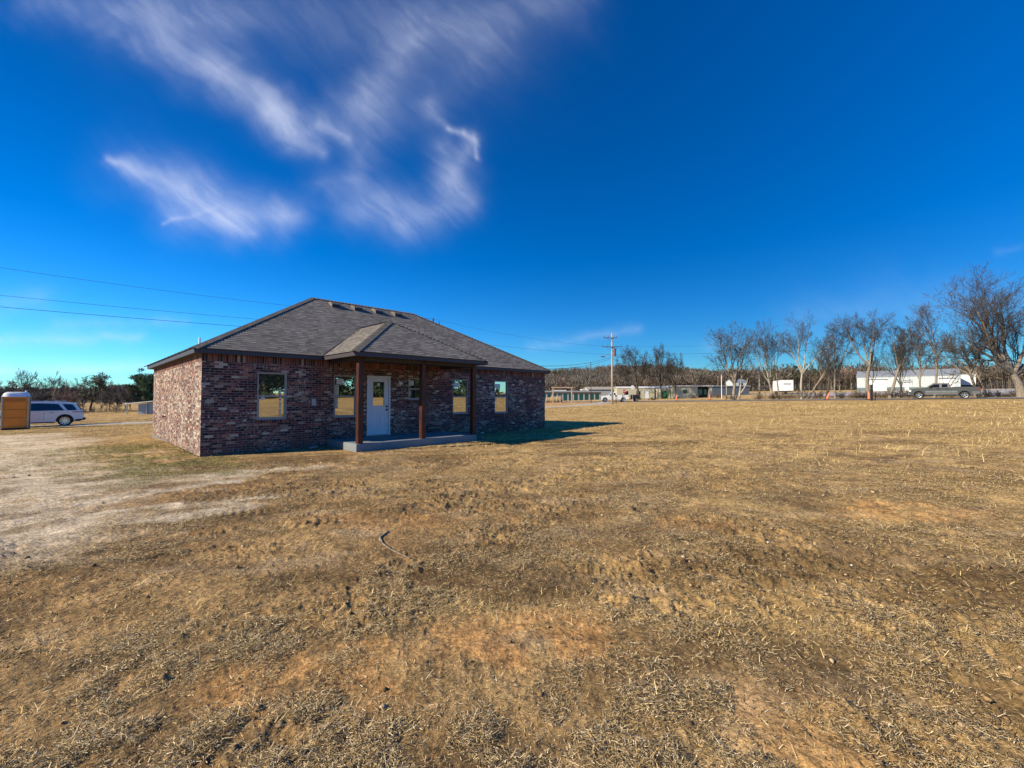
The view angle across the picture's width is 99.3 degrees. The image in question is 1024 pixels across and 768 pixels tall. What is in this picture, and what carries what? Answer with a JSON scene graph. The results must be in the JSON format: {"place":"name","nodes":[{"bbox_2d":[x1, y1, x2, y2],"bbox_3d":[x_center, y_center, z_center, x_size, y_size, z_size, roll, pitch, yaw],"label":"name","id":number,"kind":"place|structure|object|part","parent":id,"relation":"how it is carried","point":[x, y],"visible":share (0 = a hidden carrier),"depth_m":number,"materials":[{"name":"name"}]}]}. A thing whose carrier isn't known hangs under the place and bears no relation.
{"place":"outdoors","nodes":[
{"label":"outdoors","id":0,"kind":"place"},
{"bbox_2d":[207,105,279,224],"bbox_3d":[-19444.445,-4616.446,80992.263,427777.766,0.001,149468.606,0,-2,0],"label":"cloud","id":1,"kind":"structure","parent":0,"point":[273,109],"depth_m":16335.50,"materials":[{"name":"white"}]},
{"bbox_2d":[30,402,610,426],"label":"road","id":2,"kind":"structure","parent":0,"point":[152,421],"depth_m":33.15,"materials":[{"name":"asphalt"}]},
{"bbox_2d":[0,401,85,425],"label":"parked suv","id":3,"kind":"object","parent":2,"relation":"on","point":[64,413],"visible":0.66,"depth_m":31.33,"materials":[{"name":"white metal"}]},
{"bbox_3d":[-33.976,1.626,30.318,1.820,0.535,0.176,2,-2,-43],"label":"side window","id":4,"kind":"part","parent":3,"relation":"part of","materials":[{"name":"black glass"}]},
{"bbox_3d":[-32.926,1.650,31.302,0.980,0.515,0.171,2,-2,-43],"label":"side window","id":5,"kind":"part","parent":3,"relation":"part of","materials":[{"name":"black glass"}]},
{"bbox_3d":[-32.366,1.688,31.816,0.780,0.460,0.154,2,-2,-43],"label":"quarter window","id":6,"kind":"part","parent":3,"relation":"part of","materials":[{"name":"black glass"}]},
{"bbox_3d":[-8.621,-2.011,48.069,1.240,10.550,0.338,1,-2,-17],"label":"utility pole","id":7,"kind":"object","parent":2,"relation":"on","visible":0},
{"bbox_2d":[5,307,230,325],"bbox_3d":[-27.125,-5.399,36.825,43.196,0.470,0.032,1,-2,-32],"label":"power line","id":8,"kind":"object","parent":7,"relation":"attached to","point":[114,316],"visible":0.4,"depth_m":34.21,"materials":[{"name":"metal"}]},
{"bbox_2d":[1,295,250,318],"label":"power line","id":9,"kind":"object","parent":7,"relation":"attached to","point":[124,307],"visible":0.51,"depth_m":34.58,"materials":[{"name":"metal"}]},
{"bbox_2d":[0,267,429,318],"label":"power line","id":10,"kind":"object","parent":7,"relation":"attached to","point":[147,288],"visible":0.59,"depth_m":35.12,"materials":[{"name":"metal"}]},
{"bbox_2d":[0,374,1022,402],"bbox_3d":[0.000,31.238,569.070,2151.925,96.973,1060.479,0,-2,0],"label":"hills","id":11,"kind":"structure","parent":0,"point":[985,383],"depth_m":251.35,"materials":[{"name":"plant"}]},
{"bbox_2d":[0,359,1023,399],"bbox_3d":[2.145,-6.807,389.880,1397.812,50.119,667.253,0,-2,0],"label":"woods","id":12,"kind":"object","parent":11,"relation":"on","point":[577,379],"visible":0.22,"depth_m":197.55,"materials":[{"name":"plant"}]},
{"bbox_2d":[0,388,1023,767],"bbox_3d":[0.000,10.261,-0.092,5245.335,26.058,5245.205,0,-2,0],"label":"field","id":13,"kind":"structure","parent":0,"point":[488,638],"depth_m":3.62,"materials":[{"name":"plant"}]},
{"bbox_2d":[0,391,30,430],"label":"portable toilet","id":14,"kind":"object","parent":13,"relation":"on","point":[15,410],"visible":1,"depth_m":27.64,"materials":[{"name":"orange plastic"}]},
{"bbox_2d":[0,368,54,396],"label":"bare tree","id":15,"kind":"object","parent":13,"relation":"on","point":[27,388],"visible":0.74,"depth_m":74.58,"materials":[{"name":"brown plant"}]},
{"bbox_2d":[29,389,43,401],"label":"bare tree","id":16,"kind":"object","parent":13,"relation":"on","point":[37,394],"visible":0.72,"depth_m":70.30,"materials":[{"name":"brown plant"}]},
{"bbox_2d":[27,380,54,400],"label":"bare tree","id":17,"kind":"object","parent":13,"relation":"on","point":[48,393],"visible":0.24,"depth_m":88.52,"materials":[{"name":"brown plant"}]},
{"bbox_2d":[32,387,51,401],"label":"bare tree","id":18,"kind":"object","parent":13,"relation":"on","point":[44,399],"visible":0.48,"depth_m":73.10,"materials":[{"name":"brown plant"}]},
{"bbox_2d":[45,370,63,400],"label":"bare tree","id":19,"kind":"object","parent":13,"relation":"on","point":[54,381],"visible":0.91,"depth_m":82.12,"materials":[{"name":"brown plant"}]},
{"bbox_2d":[50,386,68,401],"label":"bare tree","id":20,"kind":"object","parent":13,"relation":"on","point":[60,399],"visible":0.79,"depth_m":72.00,"materials":[{"name":"brown plant"}]},
{"bbox_2d":[55,378,69,396],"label":"bare tree","id":21,"kind":"object","parent":13,"relation":"on","point":[64,389],"visible":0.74,"depth_m":85.53,"materials":[{"name":"brown plant"}]},
{"bbox_2d":[64,387,75,402],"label":"bare tree","id":22,"kind":"object","parent":13,"relation":"on","point":[70,394],"visible":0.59,"depth_m":73.99,"materials":[{"name":"brown plant"}]},
{"bbox_2d":[65,378,82,395],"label":"bare tree","id":23,"kind":"object","parent":13,"relation":"on","point":[73,386],"visible":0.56,"depth_m":91.36,"materials":[{"name":"brown plant"}]},
{"bbox_2d":[70,392,86,406],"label":"bare tree","id":24,"kind":"object","parent":13,"relation":"on","point":[76,398],"visible":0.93,"depth_m":73.58,"materials":[{"name":"brown plant"}]},
{"bbox_2d":[75,388,88,408],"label":"bare tree","id":25,"kind":"object","parent":13,"relation":"on","point":[80,397],"visible":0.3,"depth_m":79.74,"materials":[{"name":"brown plant"}]},
{"bbox_2d":[82,405,99,412],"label":"bush","id":26,"kind":"object","parent":13,"relation":"on","point":[90,409],"visible":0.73,"depth_m":70.52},
{"bbox_2d":[77,371,116,410],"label":"evergreen tree","id":27,"kind":"object","parent":13,"relation":"on","point":[98,382],"visible":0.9,"depth_m":78.11,"materials":[{"name":"plant"}]},
{"bbox_2d":[96,391,108,411],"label":"bare tree","id":28,"kind":"object","parent":13,"relation":"on","point":[104,399],"visible":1,"depth_m":75.93,"materials":[{"name":"brown plant"}]},
{"bbox_2d":[96,380,122,410],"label":"bare tree","id":29,"kind":"object","parent":13,"relation":"on","point":[111,387],"visible":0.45,"depth_m":81.58,"materials":[{"name":"brown plant"}]},
{"bbox_2d":[101,405,125,412],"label":"bush","id":30,"kind":"object","parent":13,"relation":"on","point":[114,409],"visible":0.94,"depth_m":71.87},
{"bbox_2d":[107,391,125,406],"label":"bare tree","id":31,"kind":"object","parent":13,"relation":"on","point":[115,400],"visible":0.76,"depth_m":77.56,"materials":[{"name":"brown plant"}]},
{"bbox_2d":[110,383,125,406],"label":"bare tree","id":32,"kind":"object","parent":13,"relation":"on","point":[119,391],"visible":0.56,"depth_m":79.64,"materials":[{"name":"brown plant"}]},
{"bbox_2d":[111,387,132,407],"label":"bare tree","id":33,"kind":"object","parent":13,"relation":"on","point":[123,397],"visible":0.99,"depth_m":73.44,"materials":[{"name":"brown plant"}]},
{"bbox_2d":[124,387,132,409],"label":"bare tree","id":34,"kind":"object","parent":13,"relation":"on","point":[127,392],"visible":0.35,"depth_m":85.61,"materials":[{"name":"brown plant"}]},
{"bbox_2d":[123,401,152,413],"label":"shed","id":35,"kind":"structure","parent":13,"relation":"on","point":[145,407],"depth_m":65.75,"materials":[{"name":"metal"}]},
{"bbox_2d":[122,368,153,401],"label":"evergreen tree","id":36,"kind":"object","parent":13,"relation":"on","point":[141,382],"visible":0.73,"depth_m":83.37,"materials":[{"name":"plant"}]},
{"bbox_2d":[129,373,153,401],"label":"evergreen tree","id":37,"kind":"object","parent":13,"relation":"on","point":[151,391],"visible":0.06,"depth_m":86.75,"materials":[{"name":"plant"}]},
{"bbox_2d":[144,297,551,456],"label":"brick house","id":38,"kind":"structure","parent":13,"relation":"on","point":[311,371],"depth_m":14.12,"materials":[{"name":"brick"}]},
{"bbox_2d":[255,372,287,423],"bbox_3d":[-6.982,0.402,12.637,0.127,1.460,0.850,-2,-2,45],"label":"window","id":39,"kind":"structure","parent":38,"relation":"in","point":[271,387],"depth_m":12.64,"materials":[{"name":"glass"}]},
{"bbox_2d":[333,375,355,420],"bbox_3d":[-5.452,0.453,14.188,0.127,1.470,0.830,-2,-2,45],"label":"window","id":40,"kind":"structure","parent":38,"relation":"in","point":[344,385],"depth_m":14.19,"materials":[{"name":"glass"}]},
{"bbox_2d":[368,377,388,434],"bbox_3d":[-4.606,0.757,15.003,0.105,1.953,0.752,-2,-2,45],"label":"door","id":41,"kind":"structure","parent":38,"relation":"in","point":[378,387],"depth_m":15.01,"materials":[{"name":"paint"}]},
{"bbox_2d":[408,378,418,402],"bbox_3d":[-3.591,0.238,16.083,0.127,0.910,0.670,-2,-2,45],"label":"window","id":42,"kind":"structure","parent":38,"relation":"in","point":[413,383],"depth_m":16.04,"materials":[{"name":"glass"}]},
{"bbox_2d":[452,379,468,416],"bbox_3d":[-2.106,0.563,17.580,0.127,1.490,0.860,-2,-2,45],"label":"window","id":43,"kind":"structure","parent":38,"relation":"in","point":[460,387],"depth_m":17.61,"materials":[{"name":"glass"}]},
{"bbox_2d":[494,381,508,415],"bbox_3d":[-0.499,0.626,19.208,0.127,1.520,0.880,-2,-2,45],"label":"window","id":44,"kind":"structure","parent":38,"relation":"in","point":[501,387],"depth_m":19.25,"materials":[{"name":"glass"}]},
{"bbox_2d":[379,531,409,558],"bbox_3d":[-1.268,1.683,4.555,0.165,0.028,0.947,1,-2,-28],"label":"stick","id":45,"kind":"object","parent":13,"relation":"on","point":[381,536],"visible":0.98,"depth_m":4.47,"materials":[{"name":"wood"}]},
{"bbox_2d":[0,444,1023,767],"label":"dirt clods","id":46,"kind":"object","parent":13,"relation":"on","point":[688,724],"visible":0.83,"depth_m":3.14,"materials":[{"name":"soil"}]},
{"bbox_2d":[556,396,561,401],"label":"hay bale","id":47,"kind":"object","parent":13,"relation":"on","point":[557,398],"visible":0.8,"depth_m":101.34},
{"bbox_2d":[551,387,572,402],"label":"timber gate frame","id":48,"kind":"object","parent":13,"relation":"on","point":[559,387],"visible":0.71,"depth_m":95.88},
{"bbox_2d":[545,391,602,400],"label":"storage building","id":49,"kind":"structure","parent":13,"relation":"on","point":[583,395],"depth_m":122.00,"materials":[{"name":"metal"}]},
{"bbox_2d":[583,387,613,395],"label":"storage building","id":50,"kind":"structure","parent":13,"relation":"on","point":[606,390],"depth_m":132.04,"materials":[{"name":"metal"}]},
{"bbox_2d":[601,334,621,403],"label":"utility pole","id":51,"kind":"object","parent":13,"relation":"on","point":[611,346],"visible":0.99,"depth_m":67.99,"materials":[{"name":"wood"}]},
{"bbox_2d":[613,336,1022,354],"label":"power line","id":52,"kind":"object","parent":51,"relation":"attached to","point":[711,353],"visible":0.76,"depth_m":66.93,"materials":[{"name":"metal"}]},
{"bbox_2d":[594,725,661,746],"bbox_3d":[0.525,1.582,1.961,0.311,0.020,0.035,-1,-2,25],"label":"stick","id":53,"kind":"object","parent":13,"relation":"on","point":[632,735],"visible":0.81,"depth_m":1.96,"materials":[{"name":"wood"}]},
{"bbox_2d":[614,344,654,399],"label":"oak tree","id":54,"kind":"object","parent":13,"relation":"on","point":[643,368],"visible":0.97,"depth_m":103.47,"materials":[{"name":"plant"}]},
{"bbox_2d":[614,387,654,398],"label":"mobile home","id":55,"kind":"object","parent":13,"relation":"on","point":[649,393],"visible":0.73,"depth_m":111.97,"materials":[{"name":"beige"}]},
{"bbox_2d":[639,386,667,397],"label":"mobile home","id":56,"kind":"object","parent":13,"relation":"on","point":[662,387],"visible":0.16,"depth_m":113.95,"materials":[{"name":"white"}]},
{"bbox_2d":[636,692,681,702],"bbox_3d":[0.741,1.571,2.174,0.246,0.017,0.043,0,-2,-7],"label":"stick","id":57,"kind":"object","parent":13,"relation":"on","point":[647,700],"visible":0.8,"depth_m":2.16,"materials":[{"name":"wood"}]},
{"bbox_2d":[647,343,675,398],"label":"oak tree","id":58,"kind":"object","parent":13,"relation":"on","point":[658,358],"visible":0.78,"depth_m":107.78,"materials":[{"name":"plant"}]},
{"bbox_2d":[655,389,670,398],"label":"shed","id":59,"kind":"structure","parent":13,"relation":"on","point":[666,393],"depth_m":107.99,"materials":[{"name":"beige"}]},
{"bbox_2d":[662,391,666,398],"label":"door","id":60,"kind":"structure","parent":59,"relation":"in","point":[664,393],"depth_m":107.94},
{"bbox_2d":[659,352,684,398],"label":"oak tree","id":61,"kind":"object","parent":13,"relation":"on","point":[669,365],"visible":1,"depth_m":101.63,"materials":[{"name":"plant"}]},
{"bbox_2d":[667,385,712,397],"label":"mobile home","id":62,"kind":"object","parent":13,"relation":"on","point":[687,391],"visible":0.81,"depth_m":106.00,"materials":[{"name":"beige"}]},
{"bbox_2d":[712,386,748,395],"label":"long shed","id":63,"kind":"structure","parent":13,"relation":"on","point":[716,390],"depth_m":122.00,"materials":[{"name":"grey"}]},
{"bbox_2d":[703,320,762,399],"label":"bare tree","id":64,"kind":"object","parent":13,"relation":"on","point":[742,356],"visible":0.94,"depth_m":80.59,"materials":[{"name":"brown plant"}]},
{"bbox_2d":[725,379,746,385],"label":"white shed","id":65,"kind":"structure","parent":13,"relation":"on","point":[730,383],"depth_m":130.64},
{"bbox_2d":[737,375,755,399],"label":"bare tree","id":66,"kind":"object","parent":13,"relation":"on","point":[739,394],"visible":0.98,"depth_m":79.97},
{"bbox_2d":[753,392,763,399],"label":"bush","id":67,"kind":"object","parent":13,"relation":"on","point":[759,397],"visible":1,"depth_m":76.18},
{"bbox_2d":[758,366,760,395],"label":"utility pole","id":68,"kind":"object","parent":13,"relation":"on","point":[759,377],"visible":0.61,"depth_m":83.96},
{"bbox_2d":[744,319,783,398],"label":"bare tree","id":69,"kind":"object","parent":13,"relation":"on","point":[761,343],"visible":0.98,"depth_m":75.06,"materials":[{"name":"plant"}]},
{"bbox_2d":[762,330,789,398],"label":"bare tree","id":70,"kind":"object","parent":13,"relation":"on","point":[781,334],"visible":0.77,"depth_m":75.04,"materials":[{"name":"brown plant"}]},
{"bbox_2d":[769,391,785,398],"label":"bush","id":71,"kind":"object","parent":13,"relation":"on","point":[777,395],"visible":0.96,"depth_m":74.44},
{"bbox_2d":[773,380,793,393],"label":"box trailer","id":72,"kind":"object","parent":13,"relation":"on","point":[784,385],"visible":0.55,"depth_m":112.28,"materials":[{"name":"metal"}]},
{"bbox_2d":[783,392,798,398],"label":"bush","id":73,"kind":"object","parent":13,"relation":"on","point":[785,397],"visible":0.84,"depth_m":74.08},
{"bbox_2d":[774,310,836,398],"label":"bare tree","id":74,"kind":"object","parent":13,"relation":"on","point":[798,347],"visible":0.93,"depth_m":72.19,"materials":[{"name":"plant"}]},
{"bbox_2d":[788,387,823,398],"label":"bush","id":75,"kind":"object","parent":13,"relation":"on","point":[802,396],"visible":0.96,"depth_m":70.47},
{"bbox_2d":[805,389,825,398],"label":"bush","id":76,"kind":"object","parent":13,"relation":"on","point":[818,394],"visible":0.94,"depth_m":70.15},
{"bbox_2d":[821,360,835,398],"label":"bare tree","id":77,"kind":"object","parent":13,"relation":"on","point":[828,385],"visible":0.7,"depth_m":69.49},
{"bbox_2d":[808,339,850,398],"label":"bare tree","id":78,"kind":"object","parent":13,"relation":"on","point":[819,362],"visible":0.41,"depth_m":71.29,"materials":[{"name":"brown plant"}]},
{"bbox_2d":[814,350,850,394],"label":"bare tree","id":79,"kind":"object","parent":13,"relation":"on","point":[837,378],"visible":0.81,"depth_m":69.75,"materials":[{"name":"brown plant"}]},
{"bbox_2d":[832,391,846,398],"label":"bush","id":80,"kind":"object","parent":13,"relation":"on","point":[841,396],"visible":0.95,"depth_m":68.66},
{"bbox_2d":[817,318,868,398],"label":"bare tree","id":81,"kind":"object","parent":13,"relation":"on","point":[828,357],"visible":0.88,"depth_m":67.52,"materials":[{"name":"brown plant"}]},
{"bbox_2d":[815,308,894,398],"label":"bare tree","id":82,"kind":"object","parent":13,"relation":"on","point":[873,335],"visible":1,"depth_m":65.35,"materials":[{"name":"brown plant"}]},
{"bbox_2d":[847,389,867,398],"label":"bush","id":83,"kind":"object","parent":13,"relation":"on","point":[859,395],"visible":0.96,"depth_m":65.66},
{"bbox_2d":[869,385,873,400],"bbox_3d":[44.658,1.118,53.990,0.440,2.100,0.200,0,-2,-11],"label":"roadside marker","id":84,"kind":"object","parent":13,"relation":"on","point":[871,390],"visible":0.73,"depth_m":53.94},
{"bbox_2d":[859,339,885,384],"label":"bare tree","id":85,"kind":"object","parent":13,"relation":"on","point":[874,362],"visible":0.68,"depth_m":66.76,"materials":[{"name":"plant"}]},
{"bbox_2d":[873,391,884,397],"bbox_3d":[53.620,1.603,63.582,1.922,1.347,1.681,0,-2,0],"label":"bush","id":86,"kind":"object","parent":13,"relation":"on","point":[879,395],"visible":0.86,"depth_m":63.63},
{"bbox_2d":[881,334,914,397],"bbox_3d":[57.325,-2.626,64.062,4.544,10.272,3.568,0,-2,0],"label":"bare tree","id":87,"kind":"object","parent":13,"relation":"on","point":[902,364],"visible":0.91,"depth_m":63.93,"materials":[{"name":"plant"}]},
{"bbox_2d":[887,389,911,397],"bbox_3d":[55.239,1.241,61.737,2.740,1.744,3.002,0,-2,0],"label":"bush","id":88,"kind":"object","parent":13,"relation":"on","point":[895,394],"visible":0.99,"depth_m":62.01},
{"bbox_2d":[881,324,926,397],"bbox_3d":[58.057,-3.319,64.524,4.872,11.719,5.491,-1,-2,23],"label":"bare tree","id":89,"kind":"object","parent":13,"relation":"on","point":[902,336],"visible":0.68,"depth_m":64.06,"materials":[{"name":"brown plant"}]},
{"bbox_2d":[856,369,960,390],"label":"metal barn","id":90,"kind":"structure","parent":13,"relation":"on","point":[884,383],"depth_m":111.84,"materials":[{"name":"white metal"}]},
{"bbox_2d":[869,379,886,390],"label":"barn door","id":91,"kind":"structure","parent":90,"relation":"in","point":[879,384],"depth_m":114.90,"materials":[{"name":"white metal"}]},
{"bbox_2d":[904,382,909,389],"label":"barn door","id":92,"kind":"structure","parent":90,"relation":"in","point":[907,383],"depth_m":111.26,"materials":[{"name":"white metal"}]},
{"bbox_2d":[939,378,954,386],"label":"barn door","id":93,"kind":"structure","parent":90,"relation":"in","point":[944,380],"depth_m":106.46,"materials":[{"name":"white metal"}]},
{"bbox_2d":[903,332,940,397],"bbox_3d":[58.056,-2.660,61.577,4.987,9.941,4.062,1,-2,-37],"label":"bare tree","id":94,"kind":"object","parent":13,"relation":"on","point":[921,347],"visible":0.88,"depth_m":61.19,"materials":[{"name":"brown plant"}]},
{"bbox_2d":[903,301,954,397],"bbox_3d":[58.501,-4.933,61.334,5.929,14.321,4.346,0,-2,-10],"label":"bare tree","id":95,"kind":"object","parent":13,"relation":"on","point":[927,316],"visible":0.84,"depth_m":60.80,"materials":[{"name":"brown plant"}]},
{"bbox_2d":[937,363,963,396],"bbox_3d":[60.999,-1.114,60.803,3.147,6.587,1.962,-1,-2,29],"label":"bare tree","id":96,"kind":"object","parent":13,"relation":"on","point":[952,382],"visible":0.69,"depth_m":60.63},
{"bbox_2d":[914,325,988,396],"bbox_3d":[58.912,-2.928,58.341,4.576,10.160,7.455,2,-2,-43],"label":"bare tree","id":97,"kind":"object","parent":13,"relation":"on","point":[974,356],"visible":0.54,"depth_m":57.58,"materials":[{"name":"brown plant"}]},
{"bbox_2d":[912,260,1023,396],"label":"bare tree","id":98,"kind":"object","parent":13,"relation":"on","point":[1002,360],"visible":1,"depth_m":52.61,"materials":[{"name":"brown plant"}]},
{"bbox_2d":[960,373,975,386],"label":"white shed","id":99,"kind":"structure","parent":13,"relation":"on","point":[965,380],"depth_m":111.77,"materials":[{"name":"metal"}]},
{"bbox_2d":[945,347,991,396],"bbox_3d":[60.376,-1.373,57.568,2.893,7.139,5.107,1,-2,-33],"label":"bare tree","id":100,"kind":"object","parent":13,"relation":"on","point":[977,376],"visible":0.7,"depth_m":57.06,"materials":[{"name":"brown plant"}]},
{"bbox_2d":[974,388,995,396],"bbox_3d":[61.208,1.091,56.306,2.370,1.511,1.746,0,-2,12],"label":"bush","id":101,"kind":"object","parent":13,"relation":"on","point":[984,394],"visible":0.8,"depth_m":56.23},
{"bbox_2d":[988,390,1011,396],"bbox_3d":[62.259,1.232,55.656,2.382,1.173,2.101,-1,-2,27],"label":"bush","id":102,"kind":"object","parent":13,"relation":"on","point":[998,393],"visible":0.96,"depth_m":55.32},
{"bbox_2d":[1002,389,1015,396],"bbox_3d":[63.627,0.957,55.163,2.305,1.678,2.223,1,-2,-38],"label":"bush","id":103,"kind":"object","parent":13,"relation":"on","point":[1010,393],"visible":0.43,"depth_m":55.54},
{"bbox_2d":[996,321,1023,396],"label":"bare tree","id":104,"kind":"object","parent":13,"relation":"on","point":[1015,336],"visible":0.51,"depth_m":56.09,"materials":[{"name":"plant"}]},
{"bbox_2d":[0,0,1023,388],"label":"sky","id":105,"kind":"structure","parent":0,"point":[646,174],"materials":[{"name":"blue"}]},
{"bbox_2d":[563,400,1023,466],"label":"tall grass","id":106,"kind":"structure","parent":0,"point":[845,421],"depth_m":22.53,"materials":[{"name":"plant"}]},
{"bbox_2d":[570,397,1020,401],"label":"road","id":107,"kind":"structure","parent":0,"point":[819,399],"depth_m":62.84,"materials":[{"name":"asphalt"}]},
{"bbox_2d":[600,392,629,401],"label":"pickup truck","id":108,"kind":"object","parent":107,"relation":"on","point":[621,398],"visible":0.98,"depth_m":85.48,"materials":[{"name":"white metal"}]},
{"bbox_2d":[630,395,640,400],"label":"utility trailer","id":109,"kind":"object","parent":107,"relation":"on","point":[636,397],"visible":0.96,"depth_m":87.09,"materials":[{"name":"black metal"}]},
{"bbox_2d":[908,383,981,397],"bbox_3d":[54.153,0.843,54.548,6.530,1.925,2.420,-2,-2,45],"label":"pickup truck","id":110,"kind":"object","parent":107,"relation":"on","point":[939,389],"visible":0.97,"depth_m":53.91,"materials":[{"name":"grey metal"}]},
{"bbox_2d":[805,390,1013,396],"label":"gravel lot","id":111,"kind":"structure","parent":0,"point":[1002,391],"depth_m":83.13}
]}

